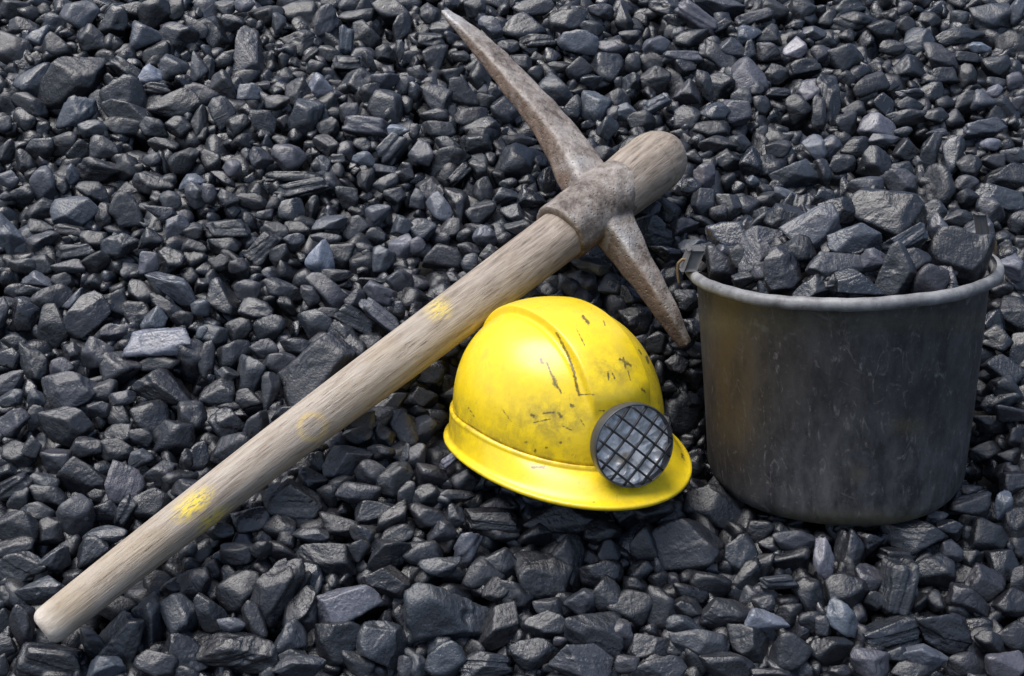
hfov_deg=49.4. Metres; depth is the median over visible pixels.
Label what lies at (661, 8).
coal lump
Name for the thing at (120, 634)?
coal lump
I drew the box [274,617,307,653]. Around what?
coal lump
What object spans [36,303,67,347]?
coal lump
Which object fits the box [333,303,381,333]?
coal lump
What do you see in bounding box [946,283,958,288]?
coal lump
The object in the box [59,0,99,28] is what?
coal lump
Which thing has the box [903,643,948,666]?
coal lump
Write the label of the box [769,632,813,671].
coal lump
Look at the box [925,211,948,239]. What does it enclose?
coal lump
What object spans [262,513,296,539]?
coal lump
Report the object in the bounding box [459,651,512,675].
coal lump
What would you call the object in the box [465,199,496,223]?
coal lump
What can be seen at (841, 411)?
bucket
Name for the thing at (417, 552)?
coal lump
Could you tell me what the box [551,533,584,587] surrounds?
coal lump
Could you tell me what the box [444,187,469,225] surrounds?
coal lump
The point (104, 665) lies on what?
coal lump
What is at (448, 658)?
coal lump
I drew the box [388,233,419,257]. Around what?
coal lump
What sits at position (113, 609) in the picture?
coal lump
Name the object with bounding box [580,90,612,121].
coal lump
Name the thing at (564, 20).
coal lump
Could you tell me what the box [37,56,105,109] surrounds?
coal lump
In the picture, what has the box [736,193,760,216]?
coal lump
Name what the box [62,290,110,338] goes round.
coal lump
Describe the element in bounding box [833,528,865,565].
coal lump
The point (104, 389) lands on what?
coal lump
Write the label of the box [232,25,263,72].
coal lump
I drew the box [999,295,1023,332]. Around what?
coal lump
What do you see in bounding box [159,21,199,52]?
coal lump
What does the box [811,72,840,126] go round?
coal lump
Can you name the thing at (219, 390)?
coal lump
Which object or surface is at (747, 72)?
coal lump
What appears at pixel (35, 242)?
coal lump
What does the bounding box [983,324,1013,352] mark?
coal lump
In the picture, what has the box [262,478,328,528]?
coal lump
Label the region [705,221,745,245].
coal lump
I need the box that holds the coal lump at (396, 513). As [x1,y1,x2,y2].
[377,498,407,533]
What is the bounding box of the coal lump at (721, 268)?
[705,244,736,285]
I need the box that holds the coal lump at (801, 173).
[768,159,819,187]
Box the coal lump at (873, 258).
[861,247,885,270]
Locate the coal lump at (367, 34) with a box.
[352,19,381,49]
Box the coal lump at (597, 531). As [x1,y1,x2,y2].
[583,519,621,543]
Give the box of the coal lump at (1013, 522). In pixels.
[1002,506,1023,537]
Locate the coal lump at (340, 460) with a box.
[322,445,372,478]
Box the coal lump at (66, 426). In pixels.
[37,406,93,447]
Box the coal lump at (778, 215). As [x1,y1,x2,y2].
[763,203,804,229]
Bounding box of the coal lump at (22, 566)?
[0,551,46,581]
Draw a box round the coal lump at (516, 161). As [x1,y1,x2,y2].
[495,142,535,181]
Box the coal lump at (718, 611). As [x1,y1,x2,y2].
[699,597,750,627]
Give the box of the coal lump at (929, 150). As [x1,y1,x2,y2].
[919,132,941,167]
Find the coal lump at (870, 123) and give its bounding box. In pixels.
[857,112,895,137]
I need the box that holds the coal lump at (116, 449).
[100,438,133,460]
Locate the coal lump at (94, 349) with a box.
[80,336,114,368]
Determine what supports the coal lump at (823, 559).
on the coal bed
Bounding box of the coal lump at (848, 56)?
[828,43,864,70]
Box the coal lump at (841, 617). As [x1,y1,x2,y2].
[826,596,857,637]
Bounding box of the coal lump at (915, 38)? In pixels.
[902,27,935,54]
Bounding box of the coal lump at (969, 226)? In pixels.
[963,212,995,239]
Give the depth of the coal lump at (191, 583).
1.03 m
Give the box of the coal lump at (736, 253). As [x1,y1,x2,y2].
[728,243,743,268]
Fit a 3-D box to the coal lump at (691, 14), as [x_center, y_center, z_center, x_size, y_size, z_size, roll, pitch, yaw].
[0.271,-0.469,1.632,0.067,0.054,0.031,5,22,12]
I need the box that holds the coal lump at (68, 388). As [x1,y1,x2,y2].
[41,371,97,409]
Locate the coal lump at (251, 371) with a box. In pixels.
[236,354,267,391]
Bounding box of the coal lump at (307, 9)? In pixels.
[282,0,317,23]
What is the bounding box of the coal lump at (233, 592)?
[215,569,259,613]
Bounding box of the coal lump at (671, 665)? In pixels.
[630,655,687,675]
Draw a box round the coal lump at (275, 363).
[264,352,296,373]
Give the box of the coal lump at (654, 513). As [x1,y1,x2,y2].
[634,500,674,523]
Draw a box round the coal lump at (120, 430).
[102,423,136,446]
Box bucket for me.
[676,211,1004,525]
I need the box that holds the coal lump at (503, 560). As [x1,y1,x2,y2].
[486,547,516,578]
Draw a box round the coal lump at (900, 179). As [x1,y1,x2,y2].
[880,168,917,192]
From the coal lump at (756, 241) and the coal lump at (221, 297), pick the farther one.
the coal lump at (221, 297)
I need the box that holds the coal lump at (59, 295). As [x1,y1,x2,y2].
[30,282,73,309]
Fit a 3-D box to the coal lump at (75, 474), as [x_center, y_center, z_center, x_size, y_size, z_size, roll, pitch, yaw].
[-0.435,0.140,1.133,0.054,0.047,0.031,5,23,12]
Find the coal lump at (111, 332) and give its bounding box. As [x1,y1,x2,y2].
[94,323,133,341]
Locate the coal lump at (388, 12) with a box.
[371,0,411,24]
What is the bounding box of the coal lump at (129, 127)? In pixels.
[103,116,140,137]
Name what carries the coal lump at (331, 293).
on the coal bed
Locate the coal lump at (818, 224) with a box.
[778,202,840,249]
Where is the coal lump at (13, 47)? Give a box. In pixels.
[0,30,32,64]
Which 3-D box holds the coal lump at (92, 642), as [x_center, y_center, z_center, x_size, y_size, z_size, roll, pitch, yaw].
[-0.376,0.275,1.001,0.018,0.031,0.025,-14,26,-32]
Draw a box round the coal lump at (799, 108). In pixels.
[785,93,811,126]
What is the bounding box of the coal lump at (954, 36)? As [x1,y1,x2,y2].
[935,27,985,46]
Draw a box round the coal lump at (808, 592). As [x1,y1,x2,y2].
[792,577,823,611]
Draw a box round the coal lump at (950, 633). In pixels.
[916,613,972,654]
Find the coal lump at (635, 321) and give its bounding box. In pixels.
[615,306,651,335]
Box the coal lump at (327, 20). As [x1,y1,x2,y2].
[313,3,339,41]
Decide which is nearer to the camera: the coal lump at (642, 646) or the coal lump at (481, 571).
the coal lump at (642, 646)
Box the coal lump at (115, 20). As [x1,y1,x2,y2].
[97,5,128,36]
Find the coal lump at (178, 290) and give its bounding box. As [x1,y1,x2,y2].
[144,271,196,306]
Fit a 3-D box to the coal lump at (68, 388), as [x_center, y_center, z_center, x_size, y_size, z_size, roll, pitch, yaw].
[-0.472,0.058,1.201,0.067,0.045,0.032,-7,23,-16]
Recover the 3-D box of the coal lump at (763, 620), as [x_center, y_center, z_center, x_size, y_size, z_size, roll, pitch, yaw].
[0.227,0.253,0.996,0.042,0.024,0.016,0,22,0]
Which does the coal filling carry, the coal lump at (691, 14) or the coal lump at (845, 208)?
the coal lump at (845, 208)
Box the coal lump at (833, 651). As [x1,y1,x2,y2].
[812,636,853,665]
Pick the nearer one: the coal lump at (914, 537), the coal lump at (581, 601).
the coal lump at (581, 601)
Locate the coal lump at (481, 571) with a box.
[461,555,504,588]
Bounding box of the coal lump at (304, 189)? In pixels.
[274,176,332,198]
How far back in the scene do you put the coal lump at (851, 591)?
1.03 m
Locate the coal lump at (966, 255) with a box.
[926,226,995,284]
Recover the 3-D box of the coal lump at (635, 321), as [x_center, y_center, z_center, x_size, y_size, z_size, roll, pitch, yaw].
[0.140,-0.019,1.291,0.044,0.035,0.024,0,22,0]
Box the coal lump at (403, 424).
[390,409,418,446]
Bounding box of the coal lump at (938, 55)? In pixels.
[922,42,958,73]
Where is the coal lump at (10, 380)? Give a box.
[0,370,24,395]
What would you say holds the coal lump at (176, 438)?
on the coal bed
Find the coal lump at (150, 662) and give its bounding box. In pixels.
[133,649,178,675]
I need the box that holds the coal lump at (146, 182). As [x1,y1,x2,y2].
[132,171,173,194]
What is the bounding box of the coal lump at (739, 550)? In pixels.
[721,532,758,573]
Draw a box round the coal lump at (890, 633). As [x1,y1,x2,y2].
[862,615,921,651]
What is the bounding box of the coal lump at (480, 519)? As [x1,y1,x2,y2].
[460,507,521,532]
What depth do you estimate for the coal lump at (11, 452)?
1.14 m
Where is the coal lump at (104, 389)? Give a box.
[91,378,118,403]
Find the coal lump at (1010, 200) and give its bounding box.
[974,183,1023,212]
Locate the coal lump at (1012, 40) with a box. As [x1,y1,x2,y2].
[993,30,1023,51]
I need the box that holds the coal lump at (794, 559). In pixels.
[773,545,809,570]
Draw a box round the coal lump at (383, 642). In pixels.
[356,620,407,670]
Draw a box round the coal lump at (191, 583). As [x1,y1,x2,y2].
[176,566,210,602]
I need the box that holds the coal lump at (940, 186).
[921,163,956,206]
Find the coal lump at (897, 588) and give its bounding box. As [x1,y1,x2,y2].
[876,556,919,616]
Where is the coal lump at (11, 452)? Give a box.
[1,440,37,467]
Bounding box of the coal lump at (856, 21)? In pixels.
[830,11,872,31]
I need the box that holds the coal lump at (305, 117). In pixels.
[287,98,324,140]
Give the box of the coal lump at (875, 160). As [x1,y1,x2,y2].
[857,145,891,176]
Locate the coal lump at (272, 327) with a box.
[252,314,287,343]
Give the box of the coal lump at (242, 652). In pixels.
[196,632,278,673]
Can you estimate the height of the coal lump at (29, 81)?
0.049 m
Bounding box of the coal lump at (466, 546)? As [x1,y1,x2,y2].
[453,532,482,569]
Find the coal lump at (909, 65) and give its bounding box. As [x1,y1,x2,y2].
[887,54,925,78]
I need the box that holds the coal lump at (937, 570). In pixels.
[917,552,955,587]
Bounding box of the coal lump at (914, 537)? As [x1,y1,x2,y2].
[879,519,948,555]
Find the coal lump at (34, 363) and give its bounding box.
[19,342,49,385]
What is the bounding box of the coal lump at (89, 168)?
[76,156,120,181]
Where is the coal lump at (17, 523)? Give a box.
[0,510,38,543]
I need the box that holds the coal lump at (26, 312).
[11,296,40,331]
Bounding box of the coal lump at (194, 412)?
[177,400,207,430]
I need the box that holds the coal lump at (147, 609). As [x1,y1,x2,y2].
[131,591,165,649]
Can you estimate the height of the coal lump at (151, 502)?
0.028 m
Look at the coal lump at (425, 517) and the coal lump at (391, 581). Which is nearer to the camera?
the coal lump at (391, 581)
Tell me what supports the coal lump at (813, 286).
on the coal filling
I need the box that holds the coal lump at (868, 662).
[850,648,889,675]
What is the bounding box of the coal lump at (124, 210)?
[108,192,144,227]
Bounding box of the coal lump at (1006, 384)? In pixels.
[989,374,1023,403]
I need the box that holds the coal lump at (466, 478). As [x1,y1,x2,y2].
[451,466,480,491]
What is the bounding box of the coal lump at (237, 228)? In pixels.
[203,219,250,237]
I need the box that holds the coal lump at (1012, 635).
[998,620,1023,651]
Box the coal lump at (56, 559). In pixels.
[36,545,70,572]
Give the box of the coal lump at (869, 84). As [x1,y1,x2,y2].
[853,71,889,97]
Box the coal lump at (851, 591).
[824,572,869,608]
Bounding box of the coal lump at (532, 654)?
[509,638,559,670]
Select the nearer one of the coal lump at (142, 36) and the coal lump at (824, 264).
the coal lump at (824, 264)
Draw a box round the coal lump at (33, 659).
[7,642,90,675]
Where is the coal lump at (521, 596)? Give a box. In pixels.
[495,579,534,610]
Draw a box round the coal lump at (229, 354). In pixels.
[216,339,250,369]
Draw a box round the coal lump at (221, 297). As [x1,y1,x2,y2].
[206,277,240,316]
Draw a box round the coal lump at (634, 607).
[606,589,652,629]
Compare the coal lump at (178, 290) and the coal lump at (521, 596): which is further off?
the coal lump at (178, 290)
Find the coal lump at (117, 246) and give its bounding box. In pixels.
[100,233,139,259]
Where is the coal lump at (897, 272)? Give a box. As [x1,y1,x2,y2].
[875,240,916,295]
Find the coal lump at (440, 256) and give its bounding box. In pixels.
[422,243,462,268]
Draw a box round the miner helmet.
[443,296,691,510]
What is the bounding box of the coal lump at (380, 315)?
[358,297,398,332]
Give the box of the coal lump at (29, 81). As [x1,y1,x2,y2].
[12,62,50,97]
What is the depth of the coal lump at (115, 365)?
1.22 m
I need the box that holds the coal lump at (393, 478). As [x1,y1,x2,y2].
[376,461,414,498]
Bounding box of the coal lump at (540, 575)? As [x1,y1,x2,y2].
[514,551,573,599]
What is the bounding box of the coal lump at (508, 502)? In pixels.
[478,494,519,511]
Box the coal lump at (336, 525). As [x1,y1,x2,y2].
[318,511,358,537]
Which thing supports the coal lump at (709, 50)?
on the coal bed
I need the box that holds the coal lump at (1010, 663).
[984,650,1023,675]
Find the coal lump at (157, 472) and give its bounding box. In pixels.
[142,460,181,488]
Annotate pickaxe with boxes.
[34,10,690,641]
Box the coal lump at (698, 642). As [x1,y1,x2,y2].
[668,629,730,655]
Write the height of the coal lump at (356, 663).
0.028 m
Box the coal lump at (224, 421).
[207,407,244,438]
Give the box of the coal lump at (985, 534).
[966,517,1008,551]
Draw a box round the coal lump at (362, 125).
[342,115,388,136]
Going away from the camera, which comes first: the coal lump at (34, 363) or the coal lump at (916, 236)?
the coal lump at (916, 236)
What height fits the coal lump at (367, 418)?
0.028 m
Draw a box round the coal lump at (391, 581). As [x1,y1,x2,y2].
[360,565,409,598]
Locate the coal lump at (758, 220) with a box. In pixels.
[746,209,770,228]
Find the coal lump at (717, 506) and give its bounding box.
[682,484,742,531]
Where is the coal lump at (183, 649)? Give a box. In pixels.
[161,633,208,671]
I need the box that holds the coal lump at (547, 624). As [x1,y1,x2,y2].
[519,610,564,639]
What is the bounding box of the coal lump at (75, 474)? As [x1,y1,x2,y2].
[56,456,105,497]
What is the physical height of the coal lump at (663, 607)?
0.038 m
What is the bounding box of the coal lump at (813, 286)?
[792,273,828,296]
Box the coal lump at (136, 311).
[122,301,150,323]
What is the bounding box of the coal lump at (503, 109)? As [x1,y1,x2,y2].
[490,95,518,123]
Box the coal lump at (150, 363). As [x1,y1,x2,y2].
[139,355,180,371]
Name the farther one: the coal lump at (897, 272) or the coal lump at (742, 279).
the coal lump at (742, 279)
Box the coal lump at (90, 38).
[77,23,104,56]
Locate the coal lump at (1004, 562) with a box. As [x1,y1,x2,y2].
[983,549,1019,581]
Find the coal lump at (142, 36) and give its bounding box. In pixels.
[129,20,160,50]
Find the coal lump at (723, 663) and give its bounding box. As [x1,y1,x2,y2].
[698,651,755,675]
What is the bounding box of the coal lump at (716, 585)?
[689,571,730,597]
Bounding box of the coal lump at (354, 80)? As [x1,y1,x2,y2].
[342,67,371,92]
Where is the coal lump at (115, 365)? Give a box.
[98,351,141,385]
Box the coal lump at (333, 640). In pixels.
[314,620,360,665]
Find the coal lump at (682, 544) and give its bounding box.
[650,518,724,573]
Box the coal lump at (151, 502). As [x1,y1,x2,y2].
[132,487,172,517]
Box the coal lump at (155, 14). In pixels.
[137,0,170,29]
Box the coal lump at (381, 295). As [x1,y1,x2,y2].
[363,280,397,306]
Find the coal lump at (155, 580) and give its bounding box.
[143,570,171,596]
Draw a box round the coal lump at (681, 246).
[677,239,704,253]
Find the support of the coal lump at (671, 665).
on the coal bed
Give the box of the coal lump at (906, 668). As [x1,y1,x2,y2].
[890,660,940,675]
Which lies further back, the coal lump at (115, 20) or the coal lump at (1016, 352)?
the coal lump at (115, 20)
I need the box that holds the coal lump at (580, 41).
[557,29,598,55]
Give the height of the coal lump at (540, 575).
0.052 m
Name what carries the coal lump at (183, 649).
on the coal bed
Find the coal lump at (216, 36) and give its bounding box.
[197,15,231,48]
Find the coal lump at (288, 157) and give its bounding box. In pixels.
[271,143,307,170]
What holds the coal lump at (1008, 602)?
on the coal bed
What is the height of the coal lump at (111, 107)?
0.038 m
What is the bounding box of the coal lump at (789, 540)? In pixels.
[772,530,814,549]
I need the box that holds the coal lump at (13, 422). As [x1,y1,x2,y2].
[0,407,30,437]
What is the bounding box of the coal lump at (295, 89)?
[284,75,310,106]
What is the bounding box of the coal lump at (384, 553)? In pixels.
[366,539,411,571]
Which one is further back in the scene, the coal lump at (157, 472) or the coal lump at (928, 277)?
the coal lump at (157, 472)
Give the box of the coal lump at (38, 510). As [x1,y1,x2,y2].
[20,501,55,520]
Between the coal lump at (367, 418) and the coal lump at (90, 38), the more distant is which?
the coal lump at (90, 38)
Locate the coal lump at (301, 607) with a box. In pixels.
[282,585,318,632]
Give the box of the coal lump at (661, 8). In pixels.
[648,0,678,16]
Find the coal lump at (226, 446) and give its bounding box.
[209,432,248,464]
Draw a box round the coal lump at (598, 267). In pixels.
[570,254,611,276]
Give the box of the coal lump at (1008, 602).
[990,587,1023,616]
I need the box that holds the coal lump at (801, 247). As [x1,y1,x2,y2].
[784,234,816,262]
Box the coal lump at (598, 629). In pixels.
[562,611,623,660]
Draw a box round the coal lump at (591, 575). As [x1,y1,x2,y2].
[577,559,623,588]
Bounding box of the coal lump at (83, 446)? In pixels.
[70,436,101,457]
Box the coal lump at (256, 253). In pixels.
[243,231,283,268]
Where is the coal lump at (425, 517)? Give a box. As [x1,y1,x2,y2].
[409,503,445,528]
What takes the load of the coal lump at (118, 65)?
on the coal bed
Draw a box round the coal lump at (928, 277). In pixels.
[910,263,950,293]
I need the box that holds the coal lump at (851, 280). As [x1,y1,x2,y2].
[834,267,885,295]
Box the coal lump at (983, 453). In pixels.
[968,440,1001,464]
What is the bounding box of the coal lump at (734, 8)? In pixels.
[694,0,745,18]
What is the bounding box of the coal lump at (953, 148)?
[942,135,966,175]
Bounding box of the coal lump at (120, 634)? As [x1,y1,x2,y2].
[97,610,145,664]
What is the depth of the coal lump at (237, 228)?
1.34 m
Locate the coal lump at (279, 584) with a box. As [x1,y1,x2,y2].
[250,557,311,630]
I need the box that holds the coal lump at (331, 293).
[305,272,346,308]
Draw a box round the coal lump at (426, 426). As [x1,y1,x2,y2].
[415,415,436,443]
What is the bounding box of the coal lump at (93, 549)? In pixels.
[76,535,109,567]
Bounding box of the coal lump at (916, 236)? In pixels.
[880,222,928,253]
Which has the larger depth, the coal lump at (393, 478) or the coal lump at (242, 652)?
the coal lump at (393, 478)
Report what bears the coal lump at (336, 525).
on the coal bed
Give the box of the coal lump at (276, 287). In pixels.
[260,277,302,301]
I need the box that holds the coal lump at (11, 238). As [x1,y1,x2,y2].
[0,212,25,254]
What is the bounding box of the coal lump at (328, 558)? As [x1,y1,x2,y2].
[295,543,356,575]
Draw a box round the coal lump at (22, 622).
[9,604,35,645]
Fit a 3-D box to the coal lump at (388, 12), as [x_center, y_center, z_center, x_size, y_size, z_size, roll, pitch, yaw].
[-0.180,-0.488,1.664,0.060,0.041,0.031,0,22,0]
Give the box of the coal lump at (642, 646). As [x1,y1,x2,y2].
[626,633,669,659]
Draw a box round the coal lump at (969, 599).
[945,582,990,616]
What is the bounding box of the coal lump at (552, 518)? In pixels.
[521,504,614,536]
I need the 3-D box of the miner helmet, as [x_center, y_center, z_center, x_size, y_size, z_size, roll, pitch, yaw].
[0.054,0.048,1.114,0.250,0.158,0.273,0,22,0]
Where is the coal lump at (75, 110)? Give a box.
[56,95,97,128]
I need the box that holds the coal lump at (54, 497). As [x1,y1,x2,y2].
[28,484,67,509]
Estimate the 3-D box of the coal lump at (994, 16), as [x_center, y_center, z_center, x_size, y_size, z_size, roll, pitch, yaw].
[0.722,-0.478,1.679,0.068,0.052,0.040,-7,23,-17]
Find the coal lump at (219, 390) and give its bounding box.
[198,377,234,405]
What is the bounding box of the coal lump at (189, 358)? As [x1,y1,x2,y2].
[171,339,216,383]
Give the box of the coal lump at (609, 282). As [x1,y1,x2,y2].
[597,271,625,295]
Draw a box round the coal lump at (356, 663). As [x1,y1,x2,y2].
[342,650,375,675]
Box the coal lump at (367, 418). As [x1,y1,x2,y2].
[344,409,375,430]
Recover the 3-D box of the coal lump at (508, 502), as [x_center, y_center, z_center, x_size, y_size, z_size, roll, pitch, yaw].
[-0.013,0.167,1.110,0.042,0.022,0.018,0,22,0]
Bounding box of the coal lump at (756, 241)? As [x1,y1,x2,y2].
[737,225,783,271]
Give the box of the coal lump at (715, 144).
[698,135,738,155]
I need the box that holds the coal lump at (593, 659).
[547,643,614,675]
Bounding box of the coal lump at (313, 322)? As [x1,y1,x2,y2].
[297,308,333,339]
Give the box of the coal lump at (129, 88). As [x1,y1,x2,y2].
[99,74,147,107]
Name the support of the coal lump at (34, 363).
on the coal bed
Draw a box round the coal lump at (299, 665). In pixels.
[271,654,326,675]
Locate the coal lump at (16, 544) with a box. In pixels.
[0,536,34,557]
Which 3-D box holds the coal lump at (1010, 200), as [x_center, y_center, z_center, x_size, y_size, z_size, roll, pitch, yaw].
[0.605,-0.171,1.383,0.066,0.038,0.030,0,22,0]
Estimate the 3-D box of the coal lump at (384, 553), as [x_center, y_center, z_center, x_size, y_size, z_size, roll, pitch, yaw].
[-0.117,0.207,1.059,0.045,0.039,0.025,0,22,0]
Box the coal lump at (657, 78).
[640,65,670,95]
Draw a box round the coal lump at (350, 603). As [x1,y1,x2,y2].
[316,584,383,622]
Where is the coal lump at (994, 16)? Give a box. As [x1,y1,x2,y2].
[969,2,1011,32]
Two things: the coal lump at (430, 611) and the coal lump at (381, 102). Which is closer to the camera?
the coal lump at (430, 611)
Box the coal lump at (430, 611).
[403,582,489,643]
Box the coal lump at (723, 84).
[710,72,734,101]
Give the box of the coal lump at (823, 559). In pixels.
[813,536,834,579]
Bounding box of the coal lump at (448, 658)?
[424,640,466,675]
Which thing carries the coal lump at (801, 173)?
on the coal bed
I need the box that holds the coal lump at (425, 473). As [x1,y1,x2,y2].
[415,463,448,487]
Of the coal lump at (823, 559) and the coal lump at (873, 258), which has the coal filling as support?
the coal lump at (873, 258)
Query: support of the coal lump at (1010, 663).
on the coal bed
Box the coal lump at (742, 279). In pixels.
[731,271,754,288]
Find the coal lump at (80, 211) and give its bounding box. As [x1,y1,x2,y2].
[50,196,98,226]
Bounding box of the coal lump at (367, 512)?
[354,500,394,524]
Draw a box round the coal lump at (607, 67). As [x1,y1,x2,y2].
[591,52,623,82]
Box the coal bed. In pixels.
[0,0,1023,675]
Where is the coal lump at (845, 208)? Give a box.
[817,197,855,224]
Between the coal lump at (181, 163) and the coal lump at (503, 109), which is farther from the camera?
the coal lump at (503, 109)
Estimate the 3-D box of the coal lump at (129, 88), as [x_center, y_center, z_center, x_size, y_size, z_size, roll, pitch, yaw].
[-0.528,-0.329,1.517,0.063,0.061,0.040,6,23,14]
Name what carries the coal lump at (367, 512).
on the coal bed
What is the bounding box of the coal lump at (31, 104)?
[10,92,48,117]
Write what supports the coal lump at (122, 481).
on the coal bed
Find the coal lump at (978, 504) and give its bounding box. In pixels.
[945,491,991,517]
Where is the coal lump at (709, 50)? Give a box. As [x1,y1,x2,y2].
[698,38,737,68]
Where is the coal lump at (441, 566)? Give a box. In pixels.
[417,556,461,576]
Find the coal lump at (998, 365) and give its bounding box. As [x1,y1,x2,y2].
[980,354,1023,382]
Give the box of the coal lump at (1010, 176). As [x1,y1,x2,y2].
[983,162,1023,189]
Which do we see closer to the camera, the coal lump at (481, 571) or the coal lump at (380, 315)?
the coal lump at (481, 571)
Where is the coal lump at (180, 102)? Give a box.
[146,88,200,117]
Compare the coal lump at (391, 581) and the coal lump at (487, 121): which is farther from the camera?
the coal lump at (487, 121)
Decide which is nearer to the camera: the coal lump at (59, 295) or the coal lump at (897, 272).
the coal lump at (897, 272)
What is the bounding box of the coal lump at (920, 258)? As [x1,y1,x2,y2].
[907,247,931,271]
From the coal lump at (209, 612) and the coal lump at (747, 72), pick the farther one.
the coal lump at (747, 72)
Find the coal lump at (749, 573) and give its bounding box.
[731,558,760,589]
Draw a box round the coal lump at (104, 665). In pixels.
[86,655,126,675]
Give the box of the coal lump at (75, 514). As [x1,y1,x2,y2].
[56,493,95,537]
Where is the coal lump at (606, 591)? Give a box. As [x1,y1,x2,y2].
[592,575,620,611]
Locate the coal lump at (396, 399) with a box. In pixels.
[374,392,408,406]
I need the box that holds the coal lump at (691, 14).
[674,0,717,36]
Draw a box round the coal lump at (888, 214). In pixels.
[851,188,927,248]
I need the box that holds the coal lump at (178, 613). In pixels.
[159,593,197,633]
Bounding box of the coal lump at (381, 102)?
[367,89,403,118]
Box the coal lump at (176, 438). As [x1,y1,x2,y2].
[151,419,195,456]
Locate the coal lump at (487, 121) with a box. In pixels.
[463,116,500,135]
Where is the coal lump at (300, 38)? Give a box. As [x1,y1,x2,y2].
[278,29,315,56]
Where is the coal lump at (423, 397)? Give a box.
[404,386,438,408]
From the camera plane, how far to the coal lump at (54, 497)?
1.10 m
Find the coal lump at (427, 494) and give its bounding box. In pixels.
[412,483,440,506]
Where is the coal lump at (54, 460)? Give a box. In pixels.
[40,448,72,473]
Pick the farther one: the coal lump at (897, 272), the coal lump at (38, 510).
the coal lump at (38, 510)
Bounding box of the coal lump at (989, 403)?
[979,393,1021,414]
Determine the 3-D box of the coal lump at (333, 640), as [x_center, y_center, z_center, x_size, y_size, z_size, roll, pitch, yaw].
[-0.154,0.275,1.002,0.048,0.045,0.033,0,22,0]
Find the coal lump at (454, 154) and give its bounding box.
[422,145,471,176]
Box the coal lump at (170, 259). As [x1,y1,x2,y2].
[157,246,184,273]
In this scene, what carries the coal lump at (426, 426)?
on the coal bed
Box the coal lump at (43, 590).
[14,575,64,604]
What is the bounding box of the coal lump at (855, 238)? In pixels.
[827,223,882,252]
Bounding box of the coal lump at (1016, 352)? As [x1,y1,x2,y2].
[1008,332,1023,364]
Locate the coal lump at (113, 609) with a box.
[98,596,136,620]
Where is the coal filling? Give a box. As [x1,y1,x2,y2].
[702,188,962,297]
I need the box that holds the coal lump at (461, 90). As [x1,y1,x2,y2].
[448,76,478,106]
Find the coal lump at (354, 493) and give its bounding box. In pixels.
[335,481,381,504]
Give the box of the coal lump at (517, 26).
[502,12,546,39]
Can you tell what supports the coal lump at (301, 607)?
on the coal bed
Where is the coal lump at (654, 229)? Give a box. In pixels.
[635,214,674,246]
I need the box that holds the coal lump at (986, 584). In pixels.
[964,563,1005,602]
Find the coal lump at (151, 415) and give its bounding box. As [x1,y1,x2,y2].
[129,399,170,434]
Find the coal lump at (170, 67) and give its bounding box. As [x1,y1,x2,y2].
[158,54,189,81]
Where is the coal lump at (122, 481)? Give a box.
[104,460,144,504]
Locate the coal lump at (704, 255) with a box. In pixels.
[696,242,714,263]
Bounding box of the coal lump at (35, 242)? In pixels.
[25,231,59,252]
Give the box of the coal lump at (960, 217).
[944,209,973,227]
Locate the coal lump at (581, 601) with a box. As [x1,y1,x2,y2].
[563,588,596,614]
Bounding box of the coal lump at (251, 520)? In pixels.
[230,506,271,533]
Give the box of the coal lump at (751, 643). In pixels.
[726,623,768,662]
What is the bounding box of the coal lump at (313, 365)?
[277,331,365,406]
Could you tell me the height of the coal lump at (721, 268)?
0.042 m
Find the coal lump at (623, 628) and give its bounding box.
[614,618,633,651]
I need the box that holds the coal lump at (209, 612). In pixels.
[193,592,227,633]
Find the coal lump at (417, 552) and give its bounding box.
[401,540,443,564]
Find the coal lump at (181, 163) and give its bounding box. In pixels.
[167,148,199,176]
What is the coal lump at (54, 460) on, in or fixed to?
on the coal bed
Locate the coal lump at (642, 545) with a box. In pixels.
[629,525,658,561]
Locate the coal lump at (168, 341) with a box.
[121,327,192,356]
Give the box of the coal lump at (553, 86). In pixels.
[538,71,573,105]
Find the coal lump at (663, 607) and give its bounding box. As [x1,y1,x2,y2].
[646,584,677,629]
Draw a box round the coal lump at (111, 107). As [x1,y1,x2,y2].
[100,99,155,120]
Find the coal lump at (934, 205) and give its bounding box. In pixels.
[925,198,946,227]
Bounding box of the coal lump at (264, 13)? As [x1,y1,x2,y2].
[248,5,284,27]
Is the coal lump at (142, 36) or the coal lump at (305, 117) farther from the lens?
the coal lump at (142, 36)
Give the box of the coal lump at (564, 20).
[548,8,585,33]
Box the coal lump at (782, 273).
[763,245,801,293]
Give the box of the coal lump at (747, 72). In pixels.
[731,56,768,95]
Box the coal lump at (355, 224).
[341,215,372,239]
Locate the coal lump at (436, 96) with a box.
[421,84,452,108]
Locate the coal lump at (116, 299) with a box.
[104,287,126,318]
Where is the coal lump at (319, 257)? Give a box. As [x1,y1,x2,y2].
[305,239,334,272]
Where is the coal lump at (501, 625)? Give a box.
[474,600,518,652]
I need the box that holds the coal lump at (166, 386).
[131,368,191,404]
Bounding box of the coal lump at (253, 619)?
[241,600,267,638]
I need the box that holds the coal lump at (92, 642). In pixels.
[80,626,104,658]
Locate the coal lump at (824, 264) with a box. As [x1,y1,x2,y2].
[805,251,871,277]
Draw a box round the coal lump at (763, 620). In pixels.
[744,608,789,631]
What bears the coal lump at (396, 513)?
on the coal bed
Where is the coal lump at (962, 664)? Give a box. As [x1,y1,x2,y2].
[947,652,987,675]
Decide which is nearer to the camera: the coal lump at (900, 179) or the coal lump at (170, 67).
the coal lump at (900, 179)
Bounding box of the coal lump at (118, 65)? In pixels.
[105,55,141,76]

